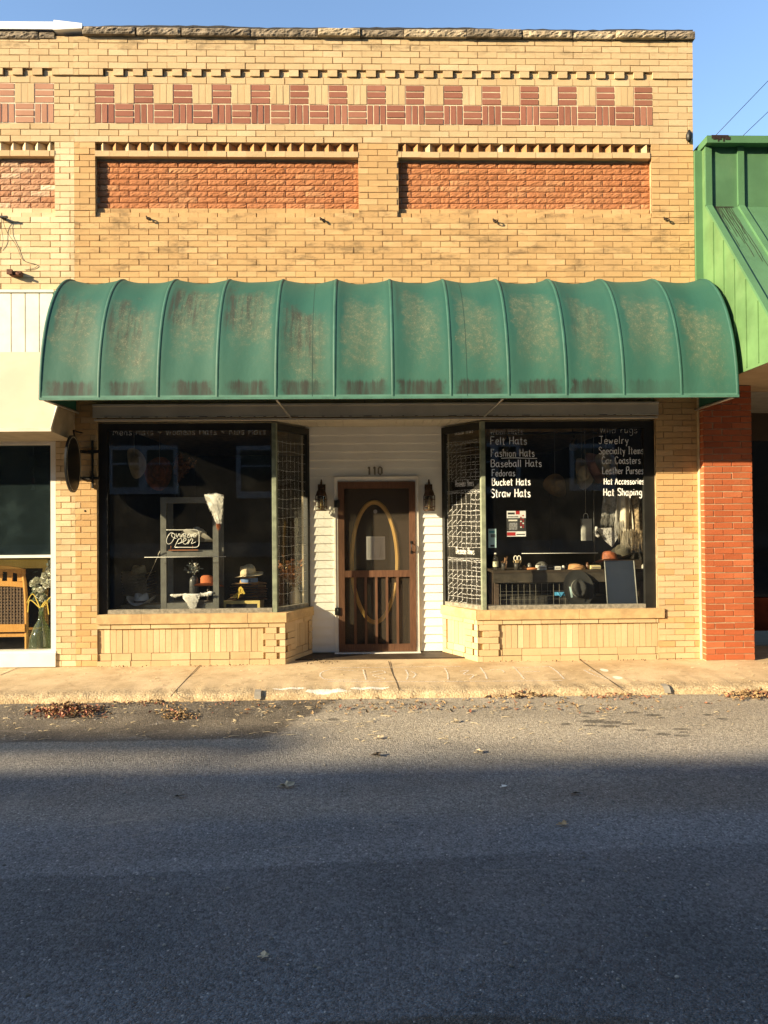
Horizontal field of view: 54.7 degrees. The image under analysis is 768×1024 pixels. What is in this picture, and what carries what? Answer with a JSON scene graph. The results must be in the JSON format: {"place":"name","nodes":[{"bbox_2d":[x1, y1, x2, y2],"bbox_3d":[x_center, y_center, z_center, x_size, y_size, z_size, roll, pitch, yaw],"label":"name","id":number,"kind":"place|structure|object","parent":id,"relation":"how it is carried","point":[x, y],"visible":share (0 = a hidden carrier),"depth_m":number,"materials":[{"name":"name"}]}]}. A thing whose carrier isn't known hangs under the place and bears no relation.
{"place":"outdoors","nodes":[
{"label":"outdoors","id":0,"kind":"place"},
{"bbox_2d":[0,693,767,1023],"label":"road","id":1,"kind":"structure","parent":0,"point":[70,865],"depth_m":3.58,"materials":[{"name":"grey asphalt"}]},
{"bbox_2d":[24,701,113,718],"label":"leaf litter","id":2,"kind":"object","parent":1,"relation":"on","point":[66,708],"visible":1,"depth_m":6.45,"materials":[{"name":"brown plant"}]},
{"bbox_2d":[115,699,184,705],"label":"leaf litter","id":3,"kind":"object","parent":1,"relation":"on","point":[159,700],"visible":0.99,"depth_m":6.77,"materials":[{"name":"plant"}]},
{"bbox_2d":[155,709,199,719],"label":"leaf litter","id":4,"kind":"object","parent":1,"relation":"on","point":[175,713],"visible":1,"depth_m":6.32,"materials":[{"name":"brown plant"}]},
{"bbox_2d":[254,689,260,698],"bbox_3d":[-1.172,1.694,6.901,0.068,0.066,0.101,0,-1,-1],"label":"tape strip","id":5,"kind":"object","parent":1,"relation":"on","point":[257,693],"visible":1,"depth_m":6.87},
{"bbox_2d":[257,950,269,957],"bbox_3d":[-0.455,1.674,2.801,0.048,0.016,0.040,0,-1,-1],"label":"fallen leaf","id":6,"kind":"object","parent":1,"relation":"on","point":[264,953],"visible":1,"depth_m":2.81,"materials":[{"name":"plant"}]},
{"bbox_2d":[279,780,294,786],"bbox_3d":[-0.613,1.691,4.607,0.106,0.028,0.077,-1,-1,15],"label":"fallen leaf","id":7,"kind":"object","parent":1,"relation":"on","point":[288,783],"visible":1,"depth_m":4.62,"materials":[{"name":"plant"}]},
{"bbox_2d":[6,662,767,744],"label":"straw litter","id":8,"kind":"object","parent":1,"relation":"on","point":[338,709],"visible":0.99,"depth_m":6.28,"materials":[{"name":"beige plant"}]},
{"bbox_2d":[31,695,742,714],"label":"leaf litter","id":9,"kind":"object","parent":1,"relation":"on","point":[372,705],"visible":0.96,"depth_m":6.57,"materials":[{"name":"brown plant"}]},
{"bbox_2d":[484,689,566,698],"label":"leaf litter","id":10,"kind":"object","parent":1,"relation":"on","point":[516,695],"visible":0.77,"depth_m":6.89,"materials":[{"name":"brown plant"}]},
{"bbox_2d":[556,820,567,824],"bbox_3d":[0.963,1.675,3.993,0.063,0.018,0.053,0,-1,-24],"label":"fallen leaf","id":11,"kind":"object","parent":1,"relation":"on","point":[563,822],"visible":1,"depth_m":4.00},
{"bbox_2d":[581,692,661,699],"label":"leaf litter","id":12,"kind":"object","parent":1,"relation":"on","point":[604,696],"visible":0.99,"depth_m":6.87,"materials":[{"name":"brown plant"}]},
{"bbox_2d":[661,684,670,692],"bbox_3d":[2.650,1.662,6.996,0.068,0.066,0.101,0,-1,-1],"label":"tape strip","id":13,"kind":"object","parent":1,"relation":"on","point":[666,687],"visible":1,"depth_m":6.96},
{"bbox_2d":[718,687,767,700],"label":"leaf litter","id":14,"kind":"object","parent":1,"relation":"on","point":[743,693],"visible":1,"depth_m":6.83,"materials":[{"name":"brown plant"}]},
{"bbox_2d":[0,646,767,703],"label":"sidewalk","id":15,"kind":"structure","parent":0,"point":[102,684],"depth_m":7.33,"materials":[{"name":"concrete"}]},
{"bbox_2d":[0,20,82,667],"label":"shop building","id":16,"kind":"structure","parent":15,"relation":"on","point":[36,138],"depth_m":8.11,"materials":[{"name":"brick"}]},
{"bbox_2d":[7,269,22,276],"bbox_3d":[-3.991,-2.583,8.042,0.150,0.068,0.090,0,-1,-1],"label":"rusty bracket","id":17,"kind":"object","parent":16,"relation":"attached to","point":[11,272],"visible":1,"depth_m":8.02,"materials":[{"name":"brown metal"}]},
{"bbox_2d":[0,215,37,269],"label":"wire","id":18,"kind":"object","parent":16,"relation":"attached to","point":[2,217],"visible":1,"depth_m":8.06,"materials":[{"name":"black paint"}]},
{"bbox_2d":[0,565,42,648],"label":"chair","id":19,"kind":"object","parent":16,"relation":"in","point":[16,629],"visible":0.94,"depth_m":8.37,"materials":[{"name":"orange wood"}]},
{"bbox_2d":[0,558,50,648],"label":"wooden table","id":20,"kind":"object","parent":16,"relation":"in","point":[31,562],"visible":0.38,"depth_m":8.66,"materials":[{"name":"brown wood"}]},
{"bbox_2d":[0,441,56,667],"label":"display window","id":21,"kind":"structure","parent":16,"relation":"in","point":[8,657],"depth_m":8.05,"materials":[{"name":"white paint"}]},
{"bbox_2d":[28,455,38,489],"bbox_3d":[-3.942,-0.610,8.344,0.116,0.726,0.114,0,-1,-1],"label":"wind chime","id":22,"kind":"object","parent":16,"relation":"hanging from","point":[33,460],"visible":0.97,"depth_m":8.31,"materials":[{"name":"grey metal"}]},
{"bbox_2d":[0,352,74,441],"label":"awning","id":23,"kind":"object","parent":16,"relation":"attached to","point":[27,414],"visible":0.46,"depth_m":7.71,"materials":[{"name":"beige plastic"}]},
{"bbox_2d":[26,559,50,647],"bbox_3d":[-3.843,1.096,8.338,0.285,1.136,0.262,-1,-1,37],"label":"flower arrangement","id":24,"kind":"object","parent":16,"relation":"in","point":[44,581],"visible":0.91,"depth_m":8.32,"materials":[{"name":"grey plant"}]},
{"bbox_2d":[73,25,699,666],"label":"shop building","id":25,"kind":"structure","parent":15,"relation":"on","point":[217,153],"depth_m":8.23,"materials":[{"name":"brick"}]},
{"bbox_2d":[64,430,99,492],"bbox_3d":[-3.187,-0.538,7.843,0.204,0.667,0.464,0,-1,-1],"label":"hanging sign","id":26,"kind":"object","parent":25,"relation":"attached to","point":[72,463],"visible":1,"depth_m":7.83,"materials":[{"name":"black metal"}]},
{"bbox_2d":[127,448,145,478],"bbox_3d":[-3.181,-0.757,9.562,0.139,0.657,0.312,-1,-1,39],"label":"hat","id":27,"kind":"object","parent":25,"relation":"hanging from","point":[136,462],"visible":0.99,"depth_m":9.56,"materials":[{"name":"beige fabric"}]},
{"bbox_2d":[125,594,160,603],"bbox_3d":[-2.905,1.339,9.015,0.383,0.653,0.300,0,-1,-1],"label":"display crate","id":28,"kind":"object","parent":25,"relation":"on","point":[157,598],"visible":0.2,"depth_m":8.98,"materials":[{"name":"black wood"}]},
{"bbox_2d":[122,591,153,596],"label":"hat","id":29,"kind":"object","parent":28,"relation":"on","point":[127,594],"visible":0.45,"depth_m":8.94,"materials":[{"name":"fabric"}]},
{"bbox_2d":[123,585,155,593],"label":"hat","id":30,"kind":"object","parent":29,"relation":"on","point":[141,592],"visible":0.67,"depth_m":8.93,"materials":[{"name":"fabric"}]},
{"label":"hat","id":31,"kind":"object","parent":30,"relation":"on","visible":0},
{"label":"hat","id":32,"kind":"object","parent":31,"relation":"on","visible":0},
{"bbox_2d":[121,577,153,584],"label":"hat","id":33,"kind":"object","parent":32,"relation":"on","point":[133,583],"visible":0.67,"depth_m":8.92,"materials":[{"name":"fabric"}]},
{"bbox_2d":[121,577,154,581],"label":"hat","id":34,"kind":"object","parent":33,"relation":"on","point":[126,580],"visible":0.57,"depth_m":8.90,"materials":[{"name":"fabric"}]},
{"bbox_2d":[121,570,150,578],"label":"hat","id":35,"kind":"object","parent":34,"relation":"on","point":[133,577],"visible":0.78,"depth_m":8.92,"materials":[{"name":"fabric"}]},
{"bbox_2d":[121,565,155,575],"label":"hat","id":36,"kind":"object","parent":35,"relation":"on","point":[141,569],"visible":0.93,"depth_m":8.96,"materials":[{"name":"fabric"}]},
{"bbox_2d":[121,602,167,608],"bbox_3d":[-2.771,1.107,8.634,0.471,0.087,0.314,0,-1,-1],"label":"display crate","id":37,"kind":"object","parent":25,"relation":"on","point":[153,605],"visible":0.45,"depth_m":8.48,"materials":[{"name":"brown wood"}]},
{"bbox_2d":[126,593,155,605],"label":"hat","id":38,"kind":"object","parent":37,"relation":"on","point":[137,599],"visible":1,"depth_m":8.56,"materials":[{"name":"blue fabric"}]},
{"bbox_2d":[145,432,171,490],"bbox_3d":[-3.017,-0.683,9.950,0.364,0.797,0.182,0,-1,-1],"label":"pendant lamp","id":39,"kind":"object","parent":25,"relation":"hanging from","point":[158,473],"visible":1,"depth_m":9.96,"materials":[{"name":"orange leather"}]},
{"bbox_2d":[98,423,272,613],"bbox_3d":[-2.168,0.067,8.176,1.916,2.086,0.066,0,-1,-1],"label":"display window","id":40,"kind":"structure","parent":25,"relation":"in","point":[103,429],"depth_m":8.14,"materials":[{"name":"black paint"}]},
{"bbox_2d":[160,497,223,608],"bbox_3d":[-2.189,0.489,8.503,0.648,1.310,0.320,0,-1,-1],"label":"display stand","id":41,"kind":"object","parent":25,"relation":"on","point":[166,530],"visible":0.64,"depth_m":8.35,"materials":[{"name":"grey paint"}]},
{"bbox_2d":[166,529,199,550],"bbox_3d":[-2.250,0.313,8.321,0.371,0.236,0.032,0,-1,-1],"label":"open sign","id":42,"kind":"object","parent":41,"relation":"on","point":[191,535],"visible":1,"depth_m":8.31,"materials":[{"name":"white glass"}]},
{"bbox_2d":[173,453,196,482],"bbox_3d":[-2.270,-0.423,8.500,0.289,0.512,0.152,0,-1,-1],"label":"dried bouquet","id":43,"kind":"object","parent":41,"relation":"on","point":[182,470],"visible":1,"depth_m":8.48,"materials":[{"name":"brown plant"}]},
{"bbox_2d":[144,556,225,557],"bbox_3d":[-2.208,0.499,8.242,0.898,0.007,0.007,0,-1,-1],"label":"shelf","id":44,"kind":"object","parent":41,"relation":"attached to","point":[199,556],"visible":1,"depth_m":8.25,"materials":[{"name":"wood"}]},
{"bbox_2d":[170,591,213,607],"bbox_3d":[-2.153,0.998,8.324,0.482,0.215,0.083,0,-1,-1],"label":"fur pelt","id":45,"kind":"object","parent":41,"relation":"on","point":[191,600],"visible":0.96,"depth_m":8.30},
{"bbox_2d":[184,560,202,600],"bbox_3d":[-2.186,0.781,8.491,0.208,0.482,0.140,-1,-1,15],"label":"flower bottle","id":46,"kind":"object","parent":41,"relation":"on","point":[193,581],"visible":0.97,"depth_m":8.46,"materials":[{"name":"black glass"}]},
{"bbox_2d":[180,527,212,541],"bbox_3d":[-2.140,0.257,8.512,0.409,0.177,0.325,0,-1,-1],"label":"hat","id":47,"kind":"object","parent":41,"relation":"on","point":[204,537],"visible":0.84,"depth_m":8.46,"materials":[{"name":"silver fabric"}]},
{"bbox_2d":[204,586,212,600],"bbox_3d":[-2.013,0.914,8.512,0.097,0.214,0.097,0,-1,-1],"label":"stand","id":48,"kind":"object","parent":41,"relation":"on","point":[208,590],"visible":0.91,"depth_m":8.50,"materials":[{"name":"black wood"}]},
{"bbox_2d":[194,575,223,586],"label":"hat","id":49,"kind":"object","parent":41,"relation":"on","point":[206,580],"visible":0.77,"depth_m":8.45,"materials":[{"name":"orange fabric"}]},
{"bbox_2d":[204,493,223,528],"bbox_3d":[-1.903,-0.001,8.320,0.226,0.437,0.064,0,-1,-1],"label":"hanging pelt","id":50,"kind":"object","parent":41,"relation":"hanging from","point":[214,502],"visible":1,"depth_m":8.30,"materials":[{"name":"white fur"}]},
{"bbox_2d":[224,598,263,607],"bbox_3d":[-1.629,1.079,8.653,0.415,0.124,0.334,0,-1,-1],"label":"display crate","id":51,"kind":"object","parent":25,"relation":"on","point":[228,603],"visible":0.64,"depth_m":8.49,"materials":[{"name":"black wood"}]},
{"bbox_2d":[230,594,266,599],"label":"hat","id":52,"kind":"object","parent":51,"relation":"on","point":[251,598],"visible":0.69,"depth_m":8.60,"materials":[{"name":"brown fabric"}]},
{"bbox_2d":[230,594,266,597],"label":"hat","id":53,"kind":"object","parent":52,"relation":"on","point":[251,595],"visible":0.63,"depth_m":8.59,"materials":[{"name":"beige fabric"}]},
{"bbox_2d":[230,589,266,594],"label":"hat","id":54,"kind":"object","parent":53,"relation":"on","point":[249,593],"visible":0.46,"depth_m":8.62,"materials":[{"name":"brown fabric"}]},
{"bbox_2d":[233,587,244,598],"bbox_3d":[-1.653,0.917,8.457,0.142,0.141,0.014,0,-1,-1],"label":"ribbon bow","id":55,"kind":"object","parent":54,"relation":"attached to","point":[241,591],"visible":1,"depth_m":8.46,"materials":[{"name":"fabric"}]},
{"bbox_2d":[232,589,266,591],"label":"hat","id":56,"kind":"object","parent":54,"relation":"on","point":[254,590],"visible":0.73,"depth_m":8.60,"materials":[{"name":"beige fabric"}]},
{"bbox_2d":[231,583,267,589],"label":"hat","id":57,"kind":"object","parent":56,"relation":"on","point":[254,584],"visible":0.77,"depth_m":8.61,"materials":[{"name":"fabric"}]},
{"bbox_2d":[230,579,265,586],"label":"hat","id":58,"kind":"object","parent":57,"relation":"on","point":[248,585],"visible":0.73,"depth_m":8.60,"materials":[{"name":"beige fabric"}]},
{"bbox_2d":[232,576,266,583],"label":"hat","id":59,"kind":"object","parent":58,"relation":"on","point":[249,580],"visible":0.94,"depth_m":8.60,"materials":[{"name":"blue fabric"}]},
{"bbox_2d":[235,564,262,577],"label":"hat","id":60,"kind":"object","parent":59,"relation":"on","point":[248,570],"visible":1,"depth_m":8.59,"materials":[{"name":"beige fabric"}]},
{"bbox_2d":[278,478,299,515],"bbox_3d":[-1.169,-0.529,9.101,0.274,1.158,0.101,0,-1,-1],"label":"shopping bag","id":61,"kind":"object","parent":25,"relation":"hanging from","point":[290,494],"visible":0.98,"depth_m":9.05,"materials":[{"name":"black paint"}]},
{"bbox_2d":[278,555,303,604],"bbox_3d":[-1.046,0.769,8.916,0.456,0.740,0.284,0,-1,-1],"label":"flower arrangement","id":62,"kind":"object","parent":25,"relation":"in","point":[293,576],"visible":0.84,"depth_m":8.88,"materials":[{"name":"orange plant"}]},
{"bbox_2d":[277,423,309,611],"bbox_3d":[-1.051,0.061,8.465,0.066,2.086,0.614,-1,-1,31],"label":"display window","id":63,"kind":"structure","parent":25,"relation":"in","point":[280,427],"depth_m":8.68,"materials":[{"name":"black paint"}]},
{"bbox_2d":[315,479,326,510],"bbox_3d":[-0.729,-0.197,8.631,0.143,0.372,0.189,0,-1,-1],"label":"wall lantern","id":64,"kind":"object","parent":25,"relation":"attached to","point":[322,496],"depth_m":8.59,"materials":[{"name":"brown metal"}]},
{"bbox_2d":[334,481,416,651],"bbox_3d":[-0.103,0.637,8.689,0.951,1.988,0.073,0,-1,-1],"label":"screen door","id":65,"kind":"structure","parent":25,"relation":"in","point":[339,503],"depth_m":8.69,"materials":[{"name":"red wood"}]},
{"bbox_2d":[344,488,409,643],"bbox_3d":[-0.084,0.652,8.824,0.946,2.014,0.059,0,-1,-1],"label":"inner door","id":66,"kind":"structure","parent":25,"relation":"in","point":[382,511],"depth_m":8.82,"materials":[{"name":"brown wood"}]},
{"bbox_2d":[366,536,384,559],"bbox_3d":[-0.098,0.428,8.814,0.222,0.276,0.003,0,-1,-1],"label":"notice","id":67,"kind":"object","parent":66,"relation":"attached to","point":[375,547],"visible":1,"depth_m":8.81,"materials":[{"name":"paper"}]},
{"bbox_2d":[38,279,739,417],"bbox_3d":[0.072,-1.789,7.715,6.852,1.512,0.924,0,-1,-1],"label":"awning","id":68,"kind":"object","parent":25,"relation":"attached to","point":[178,339],"visible":1,"depth_m":7.36,"materials":[{"name":"green metal"}]},
{"bbox_2d":[423,479,434,510],"bbox_3d":[0.526,-0.198,8.662,0.143,0.373,0.189,0,-1,-1],"label":"wall lantern","id":69,"kind":"object","parent":25,"relation":"attached to","point":[428,495],"depth_m":8.63,"materials":[{"name":"brown metal"}]},
{"bbox_2d":[441,422,480,609],"bbox_3d":[0.904,0.045,8.513,0.066,2.086,0.647,0,-1,-38],"label":"display window","id":70,"kind":"structure","parent":25,"relation":"in","point":[460,429],"depth_m":8.72,"materials":[{"name":"black paint"}]},
{"bbox_2d":[488,529,495,547],"bbox_3d":[1.206,0.293,8.267,0.089,0.211,0.003,0,-1,-1],"label":"card","id":71,"kind":"object","parent":25,"relation":"attached to","point":[491,538],"visible":1,"depth_m":8.27,"materials":[{"name":"blue paper"}]},
{"bbox_2d":[507,511,525,536],"bbox_3d":[1.476,0.130,8.276,0.212,0.285,0.002,0,-1,-1],"label":"flyer","id":72,"kind":"object","parent":25,"relation":"attached to","point":[516,523],"visible":1,"depth_m":8.28,"materials":[{"name":"white paper"}]},
{"bbox_2d":[522,553,561,553],"bbox_3d":[1.990,0.466,8.396,0.868,0.009,0.007,0,-1,-1],"label":"curtain rod","id":73,"kind":"object","parent":25,"relation":"attached to","point":[541,553],"visible":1,"depth_m":8.39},
{"bbox_2d":[490,429,596,450],"bbox_3d":[1.960,-0.940,9.090,1.321,0.390,0.139,0,-1,-1],"label":"track light","id":74,"kind":"object","parent":25,"relation":"attached to","point":[572,445],"visible":0.86,"depth_m":9.09,"materials":[{"name":"black paint"}]},
{"bbox_2d":[543,434,565,496],"bbox_3d":[2.378,-0.663,10.175,0.422,0.925,0.141,0,-1,-32],"label":"hat","id":75,"kind":"object","parent":25,"relation":"hanging from","point":[554,485],"visible":1,"depth_m":10.16,"materials":[{"name":"beige fabric"}]},
{"bbox_2d":[487,567,643,604],"bbox_3d":[2.169,0.893,8.866,1.820,0.437,0.500,0,-1,-1],"label":"work table","id":76,"kind":"object","parent":25,"relation":"on","point":[496,576],"visible":0.43,"depth_m":8.64,"materials":[{"name":"black wood"}]},
{"bbox_2d":[493,553,497,566],"bbox_3d":[1.302,0.577,8.658,0.066,0.202,0.064,0,-1,-1],"label":"water bottle","id":77,"kind":"object","parent":76,"relation":"on","point":[495,563],"visible":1,"depth_m":8.63,"materials":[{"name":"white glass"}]},
{"bbox_2d":[501,557,507,569],"bbox_3d":[1.407,0.597,8.655,0.084,0.160,0.075,0,-1,-1],"label":"tool cup","id":78,"kind":"object","parent":76,"relation":"on","point":[504,565],"visible":1,"depth_m":8.63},
{"bbox_2d":[513,555,521,569],"bbox_3d":[1.561,0.591,8.667,0.100,0.169,0.069,0,-1,-1],"label":"tool cup","id":79,"kind":"object","parent":76,"relation":"on","point":[517,563],"visible":1,"depth_m":8.65,"materials":[{"name":"metal"}]},
{"bbox_2d":[535,565,545,569],"bbox_3d":[1.840,0.649,8.704,0.108,0.050,0.093,0,-1,-1],"label":"carton","id":80,"kind":"object","parent":76,"relation":"on","point":[540,567],"visible":1,"depth_m":8.66,"materials":[{"name":"cardboard"}]},
{"bbox_2d":[546,565,553,569],"bbox_3d":[1.942,0.648,8.707,0.072,0.050,0.093,0,-1,-1],"label":"carton","id":81,"kind":"object","parent":76,"relation":"on","point":[549,567],"visible":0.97,"depth_m":8.66,"materials":[{"name":"cardboard"}]},
{"bbox_2d":[555,592,564,596],"bbox_3d":[2.040,0.958,8.609,0.115,0.060,0.030,0,-1,-1],"label":"blue cloth","id":82,"kind":"object","parent":76,"relation":"attached to","point":[559,593],"visible":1,"depth_m":8.60,"materials":[{"name":"fabric"}]},
{"bbox_2d":[568,564,584,569],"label":"hat","id":83,"kind":"object","parent":76,"relation":"on","point":[575,567],"visible":0.99,"depth_m":8.66,"materials":[{"name":"fabric"}]},
{"bbox_2d":[589,565,600,568],"bbox_3d":[2.475,0.647,8.720,0.115,0.044,0.093,0,-1,-1],"label":"card box","id":84,"kind":"object","parent":76,"relation":"on","point":[594,566],"visible":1,"depth_m":8.68,"materials":[{"name":"cardboard"}]},
{"bbox_2d":[485,421,655,609],"bbox_3d":[2.064,0.032,8.281,1.918,2.086,0.066,0,-1,-1],"label":"display window","id":85,"kind":"structure","parent":25,"relation":"in","point":[647,494],"depth_m":8.27,"materials":[{"name":"black paint"}]},
{"bbox_2d":[563,570,593,603],"bbox_3d":[2.242,0.884,8.528,0.354,0.421,0.162,0,-1,-1],"label":"hat","id":86,"kind":"object","parent":25,"relation":"on","point":[578,587],"visible":0.96,"depth_m":8.55,"materials":[{"name":"black fabric"}]},
{"bbox_2d":[575,453,593,488],"bbox_3d":[2.607,-0.714,9.685,0.176,0.839,0.306,-1,-1,33],"label":"hat","id":87,"kind":"object","parent":25,"relation":"hanging from","point":[584,477],"visible":0.91,"depth_m":9.68,"materials":[{"name":"beige fabric"}]},
{"bbox_2d":[581,488,591,540],"bbox_3d":[2.461,-0.396,9.049,0.119,1.488,0.060,0,-1,-1],"label":"paper bag","id":88,"kind":"object","parent":25,"relation":"hanging from","point":[586,529],"visible":0.98,"depth_m":9.01,"materials":[{"name":"paper"}]},
{"bbox_2d":[585,429,604,483],"bbox_3d":[2.760,-0.751,9.637,0.342,0.768,0.155,0,-1,-18],"label":"hat","id":89,"kind":"object","parent":25,"relation":"hanging from","point":[597,475],"visible":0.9,"depth_m":9.64,"materials":[{"name":"brown fabric"}]},
{"bbox_2d":[595,452,617,479],"bbox_3d":[2.906,-0.774,9.589,0.394,0.726,0.143,0,-1,-27],"label":"hat","id":90,"kind":"object","parent":25,"relation":"hanging from","point":[610,466],"visible":0.82,"depth_m":9.59,"materials":[{"name":"beige fabric"}]},
{"bbox_2d":[593,490,642,594],"bbox_3d":[2.784,0.425,8.797,0.605,1.361,0.017,0,-1,-1],"label":"scarf rail","id":91,"kind":"object","parent":25,"relation":"on","point":[594,535],"visible":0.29,"depth_m":8.79,"materials":[{"name":"black metal"}]},
{"bbox_2d":[595,524,617,546],"bbox_3d":[2.662,0.094,8.891,0.310,0.650,0.154,0,-1,-1],"label":"scarf","id":92,"kind":"object","parent":91,"relation":"hanging from","point":[609,536],"visible":0.83,"depth_m":8.94,"materials":[{"name":"white fabric"}]},
{"bbox_2d":[600,490,619,528],"bbox_3d":[2.680,-0.024,8.834,0.223,0.466,0.114,0,-1,-1],"label":"scarf","id":93,"kind":"object","parent":91,"relation":"hanging from","point":[609,503],"visible":0.96,"depth_m":8.82,"materials":[{"name":"grey fabric"}]},
{"bbox_2d":[614,490,625,532],"bbox_3d":[2.789,0.030,8.791,0.147,0.575,0.113,0,-1,-1],"label":"scarf","id":94,"kind":"object","parent":91,"relation":"hanging from","point":[617,523],"visible":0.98,"depth_m":8.78,"materials":[{"name":"grey fabric"}]},
{"bbox_2d":[619,490,634,548],"bbox_3d":[2.862,0.102,8.761,0.179,0.723,0.112,0,-1,-1],"label":"scarf","id":95,"kind":"object","parent":91,"relation":"hanging from","point":[625,509],"visible":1,"depth_m":8.76,"materials":[{"name":"beige fabric"}]},
{"bbox_2d":[626,490,642,553],"bbox_3d":[2.972,0.120,8.758,0.215,0.760,0.122,0,-1,-1],"label":"scarf","id":96,"kind":"object","parent":91,"relation":"hanging from","point":[636,539],"visible":0.97,"depth_m":8.75,"materials":[{"name":"fabric"}]},
{"bbox_2d":[599,559,641,602],"bbox_3d":[2.845,0.838,8.933,0.435,0.536,0.240,0,-1,-1],"label":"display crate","id":97,"kind":"object","parent":25,"relation":"on","point":[602,585],"visible":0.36,"depth_m":8.82,"materials":[{"name":"black wood"}]},
{"bbox_2d":[592,551,623,563],"bbox_3d":[2.679,0.539,8.836,0.396,0.157,0.329,0,-1,-1],"label":"hat","id":98,"kind":"object","parent":97,"relation":"on","point":[608,556],"visible":0.81,"depth_m":8.77,"materials":[{"name":"orange fabric"}]},
{"bbox_2d":[611,544,637,557],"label":"hat","id":99,"kind":"object","parent":97,"relation":"on","point":[619,551],"visible":0.81,"depth_m":8.84,"materials":[{"name":"grey fabric"}]},
{"bbox_2d":[604,561,637,603],"bbox_3d":[2.720,0.829,8.519,0.364,0.544,0.106,0,-1,-1],"label":"chalkboard","id":100,"kind":"object","parent":25,"relation":"on","point":[621,584],"visible":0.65,"depth_m":8.51,"materials":[{"name":"black"}]},
{"bbox_2d":[686,130,692,141],"bbox_3d":[3.394,-4.188,8.267,0.070,0.125,0.083,0,-1,-1],"label":"outdoor lamp","id":101,"kind":"object","parent":25,"relation":"attached to","point":[689,136],"visible":1,"depth_m":8.24,"materials":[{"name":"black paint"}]},
{"bbox_2d":[98,658,681,666],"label":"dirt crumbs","id":102,"kind":"object","parent":15,"relation":"on","point":[337,661],"visible":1,"depth_m":8.08,"materials":[{"name":"soil"}]},
{"bbox_2d":[693,135,767,660],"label":"shop building","id":103,"kind":"structure","parent":15,"relation":"on","point":[730,172],"depth_m":8.12,"materials":[{"name":"green metal"}]},
{"bbox_2d":[0,0,767,150],"label":"sky","id":104,"kind":"structure","parent":0,"point":[730,43],"materials":[{"name":"blue"}]},
{"bbox_2d":[536,561,546,564],"bbox_3d":[1.883,0.633,8.862,0.150,0.086,0.148,0,-1,-1],"label":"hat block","id":105,"kind":"object","parent":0,"point":[541,563],"depth_m":8.82,"materials":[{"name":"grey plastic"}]},
{"bbox_2d":[716,81,767,134],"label":"power line","id":106,"kind":"object","parent":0,"point":[742,107],"visible":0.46,"depth_m":22.57,"materials":[{"name":"black paint"}]},
{"bbox_2d":[754,631,767,645],"bbox_3d":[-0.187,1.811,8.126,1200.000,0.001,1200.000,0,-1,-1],"label":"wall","id":107,"kind":"structure","parent":0,"point":[760,638],"depth_m":10.53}
]}

